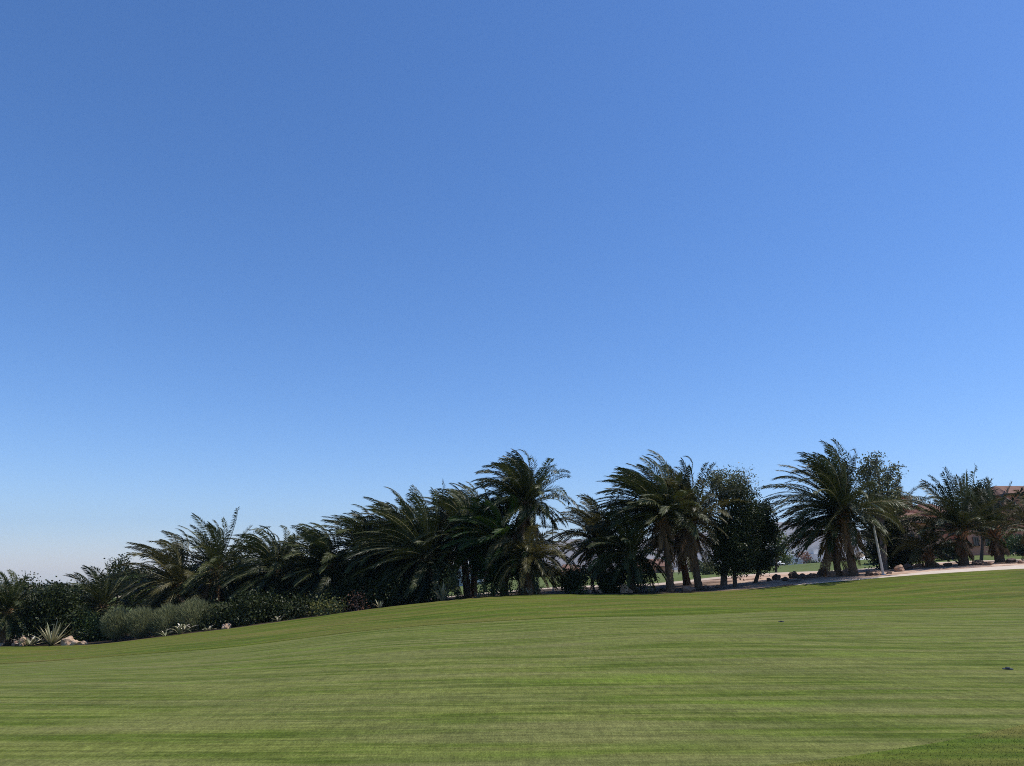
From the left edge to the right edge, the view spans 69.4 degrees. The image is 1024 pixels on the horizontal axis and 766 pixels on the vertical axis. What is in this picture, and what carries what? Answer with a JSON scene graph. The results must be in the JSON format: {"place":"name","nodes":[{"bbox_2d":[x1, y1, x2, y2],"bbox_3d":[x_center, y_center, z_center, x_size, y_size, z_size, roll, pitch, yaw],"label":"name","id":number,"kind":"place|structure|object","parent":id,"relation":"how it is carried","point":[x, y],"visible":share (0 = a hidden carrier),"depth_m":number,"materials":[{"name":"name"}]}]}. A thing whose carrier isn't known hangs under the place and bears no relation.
{"place":"outdoors","nodes":[
{"label":"outdoors","id":0,"kind":"place"},
{"bbox_2d":[108,559,876,611],"bbox_3d":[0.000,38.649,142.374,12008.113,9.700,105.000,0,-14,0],"label":"lawn","id":1,"kind":"structure","parent":0,"point":[807,566],"depth_m":111.55,"materials":[{"name":"green plant"}]},
{"bbox_2d":[638,559,672,572],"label":"villa","id":2,"kind":"object","parent":1,"relation":"on","point":[661,565],"visible":0.2,"depth_m":184.50,"materials":[{"name":"paint"}]},
{"bbox_2d":[884,496,956,560],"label":"villa","id":3,"kind":"object","parent":1,"relation":"on","point":[914,511],"visible":0.09,"depth_m":90.15,"materials":[{"name":"paint"}]},
{"bbox_2d":[965,486,1023,555],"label":"villa","id":4,"kind":"object","parent":1,"relation":"on","point":[973,538],"visible":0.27,"depth_m":94.04,"materials":[{"name":"paint"}]},
{"bbox_2d":[972,537,980,545],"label":"window","id":5,"kind":"structure","parent":4,"relation":"in","point":[975,539],"depth_m":87.97,"materials":[{"name":"grey glass"}]},
{"bbox_2d":[0,608,1023,765],"bbox_3d":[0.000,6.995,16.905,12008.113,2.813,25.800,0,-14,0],"label":"fairway","id":6,"kind":"structure","parent":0,"point":[764,688],"depth_m":10.20,"materials":[{"name":"green plant"}]},
{"bbox_2d":[0,569,1023,663],"bbox_3d":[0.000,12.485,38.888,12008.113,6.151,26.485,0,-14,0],"label":"lawn","id":7,"kind":"structure","parent":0,"point":[990,589],"depth_m":34.68,"materials":[{"name":"green plant"}]},
{"bbox_2d":[0,0,1023,582],"label":"sky","id":8,"kind":"structure","parent":0,"point":[287,263],"materials":[{"name":"blue"}]},
{"bbox_2d":[3,560,1023,645],"bbox_3d":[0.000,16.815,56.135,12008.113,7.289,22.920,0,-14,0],"label":"garden bed","id":9,"kind":"object","parent":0,"point":[747,583],"visible":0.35,"depth_m":50.01,"materials":[{"name":"soil"}]},
{"bbox_2d":[0,569,49,645],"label":"date palm","id":10,"kind":"object","parent":9,"relation":"on","point":[11,600],"visible":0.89,"depth_m":51.72,"materials":[{"name":"green plant"}]},
{"bbox_2d":[12,571,83,634],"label":"leafy tree","id":11,"kind":"object","parent":9,"relation":"on","point":[28,587],"visible":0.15,"depth_m":63.52,"materials":[{"name":"green plant"}]},
{"bbox_2d":[10,576,93,643],"bbox_3d":[-32.509,16.556,53.076,5.490,5.276,5.038,-3,-15,13],"label":"shrub","id":12,"kind":"object","parent":9,"relation":"on","point":[54,602],"visible":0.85,"depth_m":52.12,"materials":[{"name":"green plant"}]},
{"bbox_2d":[59,607,115,641],"bbox_3d":[-30.368,17.561,53.215,4.023,3.302,3.802,9,-16,-31],"label":"shrub","id":13,"kind":"object","parent":9,"relation":"on","point":[93,627],"visible":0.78,"depth_m":52.46,"materials":[{"name":"green plant"}]},
{"bbox_2d":[51,563,149,638],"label":"date palm","id":14,"kind":"object","parent":9,"relation":"on","point":[100,598],"visible":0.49,"depth_m":56.23,"materials":[{"name":"green plant"}]},
{"bbox_2d":[99,606,134,641],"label":"feathery bush","id":15,"kind":"object","parent":9,"relation":"on","point":[112,628],"visible":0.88,"depth_m":50.10,"materials":[{"name":"green plant"}]},
{"bbox_2d":[102,553,134,611],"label":"leafy tree","id":16,"kind":"object","parent":9,"relation":"on","point":[119,560],"visible":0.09,"depth_m":69.47,"materials":[{"name":"green plant"}]},
{"bbox_2d":[116,567,159,609],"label":"leafy tree","id":17,"kind":"object","parent":9,"relation":"on","point":[133,595],"visible":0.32,"depth_m":61.33,"materials":[{"name":"green plant"}]},
{"bbox_2d":[123,607,157,638],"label":"feathery bush","id":18,"kind":"object","parent":9,"relation":"on","point":[145,628],"visible":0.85,"depth_m":50.08,"materials":[{"name":"green plant"}]},
{"bbox_2d":[99,529,233,631],"bbox_3d":[-25.467,14.665,55.055,9.399,7.718,9.323,0,-14,0],"label":"date palm","id":19,"kind":"object","parent":9,"relation":"on","point":[172,567],"visible":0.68,"depth_m":54.10,"materials":[{"name":"green plant"}]},
{"bbox_2d":[148,602,185,636],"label":"feathery bush","id":20,"kind":"object","parent":9,"relation":"on","point":[169,614],"visible":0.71,"depth_m":50.04,"materials":[{"name":"green plant"}]},
{"bbox_2d":[172,596,210,632],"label":"feathery bush","id":21,"kind":"object","parent":9,"relation":"on","point":[186,609],"visible":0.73,"depth_m":50.17,"materials":[{"name":"green plant"}]},
{"bbox_2d":[143,506,270,607],"bbox_3d":[-23.305,14.323,57.308,9.503,9.255,9.223,0,-14,0],"label":"date palm","id":22,"kind":"object","parent":9,"relation":"on","point":[211,553],"visible":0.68,"depth_m":56.40,"materials":[{"name":"green plant"}]},
{"bbox_2d":[201,601,227,628],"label":"feathery bush","id":23,"kind":"object","parent":9,"relation":"on","point":[211,607],"visible":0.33,"depth_m":50.16,"materials":[{"name":"green plant"}]},
{"bbox_2d":[196,596,257,630],"bbox_3d":[-19.429,15.972,50.220,3.398,2.957,3.456,-9,-17,32],"label":"shrub","id":24,"kind":"object","parent":9,"relation":"on","point":[222,619],"visible":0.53,"depth_m":49.77,"materials":[{"name":"green plant"}]},
{"bbox_2d":[196,539,277,615],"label":"date palm","id":25,"kind":"object","parent":9,"relation":"on","point":[233,561],"visible":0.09,"depth_m":58.89,"materials":[{"name":"green plant"}]},
{"bbox_2d":[222,586,287,626],"bbox_3d":[-17.044,15.316,49.396,4.307,3.730,3.973,0,-14,0],"label":"shrub","id":26,"kind":"object","parent":9,"relation":"on","point":[257,603],"visible":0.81,"depth_m":49.27,"materials":[{"name":"green plant"}]},
{"bbox_2d":[212,525,313,616],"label":"date palm","id":27,"kind":"object","parent":9,"relation":"on","point":[257,545],"visible":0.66,"depth_m":54.36,"materials":[{"name":"green plant"}]},
{"bbox_2d":[247,537,314,613],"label":"date palm","id":28,"kind":"object","parent":9,"relation":"on","point":[294,551],"visible":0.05,"depth_m":59.49,"materials":[{"name":"green plant"}]},
{"bbox_2d":[261,590,322,621],"bbox_3d":[-14.555,15.330,49.511,4.752,3.008,3.660,0,-14,0],"label":"shrub","id":29,"kind":"object","parent":9,"relation":"on","point":[302,610],"visible":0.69,"depth_m":49.25,"materials":[{"name":"green plant"}]},
{"bbox_2d":[263,520,375,605],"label":"date palm","id":30,"kind":"object","parent":9,"relation":"on","point":[310,536],"visible":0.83,"depth_m":53.29,"materials":[{"name":"green plant"}]},
{"bbox_2d":[310,590,351,615],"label":"shrub","id":31,"kind":"object","parent":9,"relation":"on","point":[330,609],"visible":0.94,"depth_m":47.83,"materials":[{"name":"green plant"}]},
{"bbox_2d":[304,581,359,614],"bbox_3d":[-12.565,15.602,53.075,4.717,3.170,4.570,10,-17,-34],"label":"shrub","id":32,"kind":"object","parent":9,"relation":"on","point":[334,592],"visible":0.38,"depth_m":52.16,"materials":[{"name":"green plant"}]},
{"bbox_2d":[311,503,396,607],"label":"date palm","id":33,"kind":"object","parent":9,"relation":"on","point":[349,522],"visible":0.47,"depth_m":54.19,"materials":[{"name":"green plant"}]},
{"bbox_2d":[342,586,371,611],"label":"shrub","id":34,"kind":"object","parent":9,"relation":"on","point":[355,600],"visible":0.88,"depth_m":47.96,"materials":[{"name":"green plant"}]},
{"bbox_2d":[334,570,383,607],"bbox_3d":[-10.517,14.958,52.941,3.602,3.316,4.337,-11,-18,37],"label":"shrub","id":35,"kind":"object","parent":9,"relation":"on","point":[355,583],"visible":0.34,"depth_m":52.28,"materials":[{"name":"green plant"}]},
{"bbox_2d":[336,527,414,604],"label":"date palm","id":36,"kind":"object","parent":9,"relation":"on","point":[377,577],"visible":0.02,"depth_m":58.18,"materials":[{"name":"green plant"}]},
{"bbox_2d":[339,487,441,585],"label":"date palm","id":37,"kind":"object","parent":9,"relation":"on","point":[389,567],"visible":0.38,"depth_m":53.89,"materials":[{"name":"green plant"}]},
{"bbox_2d":[0,585,789,646],"bbox_3d":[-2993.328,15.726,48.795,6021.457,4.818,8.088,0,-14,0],"label":"bed edge","id":38,"kind":"object","parent":9,"relation":"on","point":[382,607],"visible":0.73,"depth_m":47.74,"materials":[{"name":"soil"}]},
{"bbox_2d":[19,636,25,645],"bbox_3d":[-33.241,17.557,50.213,0.449,0.682,0.459,-3,-14,12],"label":"rock","id":39,"kind":"object","parent":38,"relation":"on","point":[21,640],"visible":0.73,"depth_m":50.07,"materials":[{"name":"stone"}]},
{"bbox_2d":[14,635,43,645],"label":"agave","id":40,"kind":"object","parent":38,"relation":"on","point":[32,642],"visible":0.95,"depth_m":50.08,"materials":[{"name":"green plant"}]},
{"bbox_2d":[30,619,73,645],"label":"agave","id":41,"kind":"object","parent":38,"relation":"on","point":[53,638],"visible":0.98,"depth_m":50.20,"materials":[{"name":"green plant"}]},
{"bbox_2d":[60,636,74,645],"bbox_3d":[-29.921,17.442,50.031,1.046,0.652,0.819,5,-15,-21],"label":"rock","id":42,"kind":"object","parent":38,"relation":"on","point":[67,640],"visible":0.64,"depth_m":49.76,"materials":[{"name":"stone"}]},
{"bbox_2d":[69,640,80,645],"bbox_3d":[-29.276,17.408,49.549,0.847,0.354,0.522,-3,-14,12],"label":"rock","id":43,"kind":"object","parent":38,"relation":"on","point":[75,642],"visible":0.86,"depth_m":49.37,"materials":[{"name":"stone"}]},
{"bbox_2d":[163,623,195,633],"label":"agave","id":44,"kind":"object","parent":38,"relation":"on","point":[181,628],"visible":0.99,"depth_m":48.38,"materials":[{"name":"green plant"}]},
{"bbox_2d":[352,570,441,609],"bbox_3d":[-7.546,14.501,50.466,6.444,3.378,4.811,0,-14,0],"label":"shrub","id":45,"kind":"object","parent":9,"relation":"on","point":[395,596],"visible":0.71,"depth_m":49.51,"materials":[{"name":"green plant"}]},
{"bbox_2d":[343,481,482,603],"bbox_3d":[-6.757,11.670,51.942,10.445,10.264,10.537,0,-14,0],"label":"date palm","id":46,"kind":"object","parent":9,"relation":"on","point":[421,575],"visible":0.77,"depth_m":50.66,"materials":[{"name":"green plant"}]},
{"bbox_2d":[425,582,456,600],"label":"agave","id":47,"kind":"object","parent":9,"relation":"on","point":[442,597],"visible":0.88,"depth_m":47.38,"materials":[{"name":"green plant"}]},
{"bbox_2d":[429,541,461,592],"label":"shrub","id":48,"kind":"object","parent":9,"relation":"on","point":[442,577],"visible":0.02,"depth_m":59.31,"materials":[{"name":"green plant"}]},
{"bbox_2d":[402,483,489,597],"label":"date palm","id":49,"kind":"object","parent":9,"relation":"on","point":[450,508],"visible":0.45,"depth_m":51.86,"materials":[{"name":"green plant"}]},
{"bbox_2d":[430,568,466,600],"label":"shrub","id":50,"kind":"object","parent":9,"relation":"on","point":[446,580],"visible":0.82,"depth_m":48.02,"materials":[{"name":"green plant"}]},
{"bbox_2d":[427,481,498,596],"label":"date palm","id":51,"kind":"object","parent":9,"relation":"on","point":[457,493],"visible":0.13,"depth_m":56.28,"materials":[{"name":"green plant"}]},
{"bbox_2d":[471,555,516,596],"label":"date palm","id":52,"kind":"object","parent":9,"relation":"on","point":[481,567],"visible":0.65,"depth_m":48.06,"materials":[{"name":"green plant"}]},
{"bbox_2d":[471,574,521,597],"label":"shrub","id":53,"kind":"object","parent":9,"relation":"on","point":[486,586],"visible":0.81,"depth_m":47.55,"materials":[{"name":"green plant"}]},
{"bbox_2d":[440,489,556,595],"bbox_3d":[-1.311,10.847,50.024,7.527,7.130,7.333,-9,-16,31],"label":"date palm","id":54,"kind":"object","parent":9,"relation":"on","point":[490,534],"visible":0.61,"depth_m":49.08,"materials":[{"name":"green plant"}]},
{"bbox_2d":[514,584,528,594],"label":"agave","id":55,"kind":"object","parent":9,"relation":"on","point":[523,590],"visible":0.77,"depth_m":47.14,"materials":[{"name":"green plant"}]},
{"bbox_2d":[469,449,579,564],"bbox_3d":[0.813,9.539,51.149,7.750,10.071,8.632,0,-14,0],"label":"date palm","id":56,"kind":"object","parent":9,"relation":"on","point":[519,482],"visible":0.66,"depth_m":50.76,"materials":[{"name":"green plant"}]},
{"bbox_2d":[483,524,577,594],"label":"date palm","id":57,"kind":"object","parent":9,"relation":"on","point":[539,553],"visible":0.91,"depth_m":47.52,"materials":[{"name":"green plant"}]},
{"bbox_2d":[521,584,550,594],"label":"agave","id":58,"kind":"object","parent":9,"relation":"on","point":[536,593],"visible":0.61,"depth_m":47.42,"materials":[{"name":"green plant"}]},
{"bbox_2d":[553,565,592,593],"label":"shrub","id":59,"kind":"object","parent":9,"relation":"on","point":[573,574],"visible":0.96,"depth_m":47.72,"materials":[{"name":"green plant"}]},
{"bbox_2d":[567,577,588,593],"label":"shrub","id":60,"kind":"object","parent":9,"relation":"on","point":[577,591],"visible":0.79,"depth_m":47.45,"materials":[{"name":"green plant"}]},
{"bbox_2d":[578,560,602,591],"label":"shrub","id":61,"kind":"object","parent":9,"relation":"on","point":[594,590],"visible":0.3,"depth_m":50.25,"materials":[{"name":"green plant"}]},
{"bbox_2d":[546,492,649,590],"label":"date palm","id":62,"kind":"object","parent":9,"relation":"on","point":[585,518],"visible":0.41,"depth_m":52.40,"materials":[{"name":"green plant"}]},
{"bbox_2d":[594,569,626,592],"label":"shrub","id":63,"kind":"object","parent":9,"relation":"on","point":[604,583],"visible":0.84,"depth_m":47.64,"materials":[{"name":"green plant"}]},
{"bbox_2d":[620,584,628,592],"bbox_3d":[7.269,13.196,47.479,0.507,0.616,0.704,-12,-18,39],"label":"rock","id":64,"kind":"object","parent":9,"relation":"on","point":[623,589],"visible":0.72,"depth_m":47.29,"materials":[{"name":"stone"}]},
{"bbox_2d":[576,502,674,591],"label":"date palm","id":65,"kind":"object","parent":9,"relation":"on","point":[628,562],"visible":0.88,"depth_m":48.02,"materials":[{"name":"green plant"}]},
{"bbox_2d":[619,552,659,592],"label":"shrub","id":66,"kind":"object","parent":9,"relation":"on","point":[644,576],"visible":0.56,"depth_m":47.99,"materials":[{"name":"green plant"}]},
{"bbox_2d":[588,450,710,591],"bbox_3d":[9.141,9.058,49.041,8.030,9.423,8.599,0,-14,0],"label":"date palm","id":67,"kind":"object","parent":9,"relation":"on","point":[651,499],"visible":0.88,"depth_m":48.43,"materials":[{"name":"green plant"}]},
{"bbox_2d":[640,494,716,584],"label":"date palm","id":68,"kind":"object","parent":9,"relation":"on","point":[682,568],"visible":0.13,"depth_m":55.05,"materials":[{"name":"green plant"}]},
{"bbox_2d":[682,586,695,590],"bbox_3d":[11.514,13.398,48.185,0.921,0.324,0.707,-9,-17,33],"label":"rock","id":69,"kind":"object","parent":9,"relation":"on","point":[687,588],"visible":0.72,"depth_m":47.97,"materials":[{"name":"stone"}]},
{"bbox_2d":[642,458,746,589],"bbox_3d":[12.019,9.549,49.991,8.074,8.769,7.946,0,-14,0],"label":"date palm","id":70,"kind":"object","parent":9,"relation":"on","point":[690,547],"visible":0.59,"depth_m":49.38,"materials":[{"name":"green plant"}]},
{"bbox_2d":[696,462,762,585],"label":"leafy tree","id":71,"kind":"object","parent":9,"relation":"on","point":[735,478],"visible":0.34,"depth_m":52.32,"materials":[{"name":"dark green leaf"},{"name":"grey bark"}]},
{"bbox_2d":[702,480,770,586],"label":"leafy tree","id":72,"kind":"object","parent":9,"relation":"on","point":[735,554],"visible":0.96,"depth_m":48.70,"materials":[{"name":"green plant"}]},
{"bbox_2d":[742,496,783,582],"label":"leafy tree","id":73,"kind":"object","parent":9,"relation":"on","point":[767,563],"visible":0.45,"depth_m":50.28,"materials":[{"name":"green plant"}]},
{"bbox_2d":[788,571,798,577],"bbox_3d":[19.503,13.297,51.308,0.637,0.490,0.661,3,-15,-13],"label":"rock","id":74,"kind":"object","parent":9,"relation":"on","point":[793,574],"visible":0.77,"depth_m":51.13,"materials":[{"name":"stone"}]},
{"bbox_2d":[797,573,808,578],"bbox_3d":[19.595,13.002,49.812,0.638,0.369,0.641,8,-16,-28],"label":"rock","id":75,"kind":"object","parent":9,"relation":"on","point":[802,576],"visible":1,"depth_m":49.68,"materials":[{"name":"stone"}]},
{"bbox_2d":[827,571,835,576],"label":"rock","id":76,"kind":"object","parent":9,"relation":"on","point":[832,574],"visible":0.81,"depth_m":49.22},
{"bbox_2d":[776,501,891,576],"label":"date palm","id":77,"kind":"object","parent":9,"relation":"on","point":[830,544],"visible":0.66,"depth_m":49.40,"materials":[{"name":"green plant"}]},
{"bbox_2d":[759,438,923,575],"bbox_3d":[21.656,8.225,49.157,9.901,9.187,10.420,0,-14,0],"label":"date palm","id":78,"kind":"object","parent":9,"relation":"on","point":[835,483],"visible":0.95,"depth_m":48.60,"materials":[{"name":"green plant"}]},
{"bbox_2d":[842,568,848,575],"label":"rock","id":79,"kind":"object","parent":9,"relation":"on","point":[845,572],"visible":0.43,"depth_m":48.78,"materials":[{"name":"stone"}]},
{"bbox_2d":[873,526,886,574],"bbox_3d":[23.421,10.703,47.139,0.507,3.160,0.368,-6,-15,23],"label":"pole","id":80,"kind":"object","parent":9,"relation":"on","point":[879,555],"visible":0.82,"depth_m":47.03,"materials":[{"name":"metal"}]},
{"bbox_2d":[852,450,910,570],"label":"leafy tree","id":81,"kind":"object","parent":9,"relation":"on","point":[872,469],"visible":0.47,"depth_m":54.55,"materials":[{"name":"green plant"}]},
{"bbox_2d":[859,513,921,569],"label":"leafy tree","id":82,"kind":"object","parent":9,"relation":"on","point":[893,531],"visible":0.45,"depth_m":55.23,"materials":[{"name":"plant"}]},
{"bbox_2d":[854,477,935,562],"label":"date palm","id":83,"kind":"object","parent":9,"relation":"on","point":[905,511],"visible":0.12,"depth_m":56.45,"materials":[{"name":"green plant"}]},
{"bbox_2d":[894,564,904,571],"bbox_3d":[25.919,12.376,49.459,0.657,0.530,0.907,-5,-15,18],"label":"rock","id":84,"kind":"object","parent":9,"relation":"on","point":[898,568],"visible":0.82,"depth_m":49.23,"materials":[{"name":"stone"}]},
{"bbox_2d":[903,563,912,569],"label":"rock","id":85,"kind":"object","parent":9,"relation":"on","point":[906,566],"visible":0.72,"depth_m":51.26,"materials":[{"name":"stone"}]},
{"bbox_2d":[879,518,977,567],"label":"date palm","id":86,"kind":"object","parent":9,"relation":"on","point":[926,553],"visible":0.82,"depth_m":52.30,"materials":[{"name":"green plant"}]},
{"bbox_2d":[898,463,1018,565],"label":"date palm","id":87,"kind":"object","parent":9,"relation":"on","point":[956,515],"visible":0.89,"depth_m":51.74,"materials":[{"name":"green plant"}]},
{"bbox_2d":[924,478,1023,562],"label":"date palm","id":88,"kind":"object","parent":9,"relation":"on","point":[996,550],"visible":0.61,"depth_m":52.64,"materials":[{"name":"green plant"}]},
{"bbox_2d":[971,560,983,564],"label":"rock","id":89,"kind":"object","parent":9,"relation":"on","point":[977,562],"visible":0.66,"depth_m":50.27,"materials":[{"name":"stone"}]},
{"bbox_2d":[996,490,1023,559],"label":"date palm","id":90,"kind":"object","parent":9,"relation":"on","point":[1015,522],"visible":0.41,"depth_m":56.79,"materials":[{"name":"green plant"}]},
{"bbox_2d":[1005,558,1015,562],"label":"rock","id":91,"kind":"object","parent":9,"relation":"on","point":[1010,560],"visible":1,"depth_m":51.30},
{"bbox_2d":[27,554,1021,634],"bbox_3d":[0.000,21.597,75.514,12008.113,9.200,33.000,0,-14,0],"label":"fairway","id":92,"kind":"structure","parent":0,"point":[691,577],"depth_m":70.47,"materials":[{"name":"green plant"}]},
{"bbox_2d":[700,559,717,574],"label":"shrub","id":93,"kind":"object","parent":92,"relation":"on","point":[705,569],"visible":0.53,"depth_m":77.31,"materials":[{"name":"green plant"}]},
{"bbox_2d":[766,526,794,571],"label":"leafy tree","id":94,"kind":"object","parent":92,"relation":"on","point":[784,555],"visible":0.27,"depth_m":61.79,"materials":[{"name":"green plant"}]},
{"bbox_2d":[933,538,954,560],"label":"shrub","id":95,"kind":"object","parent":92,"relation":"on","point":[942,551],"visible":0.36,"depth_m":81.39,"materials":[{"name":"green plant"}]},
{"bbox_2d":[969,476,1013,559],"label":"leafy tree","id":96,"kind":"object","parent":92,"relation":"on","point":[981,538],"visible":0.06,"depth_m":64.80,"materials":[{"name":"green plant"}]},
{"bbox_2d":[986,532,1022,554],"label":"shrub","id":97,"kind":"object","parent":92,"relation":"on","point":[1007,539],"visible":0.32,"depth_m":81.43,"materials":[{"name":"green plant"}]},
{"bbox_2d":[1009,534,1023,555],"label":"shrub","id":98,"kind":"object","parent":92,"relation":"on","point":[1018,547],"visible":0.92,"depth_m":76.19,"materials":[{"name":"green plant"}]},
{"bbox_2d":[28,559,1020,635],"bbox_3d":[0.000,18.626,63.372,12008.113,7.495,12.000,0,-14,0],"label":"sand path","id":99,"kind":"structure","parent":0,"point":[675,582],"depth_m":59.36,"materials":[{"name":"sand"}]},
{"bbox_2d":[460,522,868,569],"bbox_3d":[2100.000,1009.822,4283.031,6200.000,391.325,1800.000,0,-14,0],"label":"hills","id":100,"kind":"structure","parent":0,"point":[814,545],"depth_m":3678.91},
{"bbox_2d":[752,724,1023,765],"bbox_3d":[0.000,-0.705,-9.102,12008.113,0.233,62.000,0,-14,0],"label":"grass","id":101,"kind":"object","parent":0,"point":[915,759],"visible":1,"depth_m":6.77,"materials":[{"name":"green plant"}]},
{"bbox_2d":[795,565,1023,584],"bbox_3d":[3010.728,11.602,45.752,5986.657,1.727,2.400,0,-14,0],"label":"cart path","id":102,"kind":"structure","parent":0,"point":[979,569],"depth_m":45.35,"materials":[{"name":"concrete"}]},
{"bbox_3d":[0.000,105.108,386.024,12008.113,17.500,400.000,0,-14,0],"label":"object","id":103,"kind":"structure","parent":0,"visible":0},
{"bbox_2d":[780,555,796,564],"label":"leafy tree","id":104,"kind":"object","parent":103,"relation":"on","point":[786,562],"visible":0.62,"depth_m":289.97,"materials":[{"name":"green plant"}]},
{"bbox_2d":[779,549,813,564],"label":"villa","id":105,"kind":"object","parent":103,"relation":"on","point":[798,561],"visible":0.3,"depth_m":408.56,"materials":[{"name":"white paint"}]},
{"bbox_2d":[795,551,811,563],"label":"leafy tree","id":106,"kind":"object","parent":103,"relation":"on","point":[803,557],"visible":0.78,"depth_m":300.46,"materials":[{"name":"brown plant"}]},
{"bbox_2d":[808,549,830,561],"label":"villa","id":107,"kind":"object","parent":103,"relation":"on","point":[813,552],"visible":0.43,"depth_m":432.73,"materials":[{"name":"white paint"}]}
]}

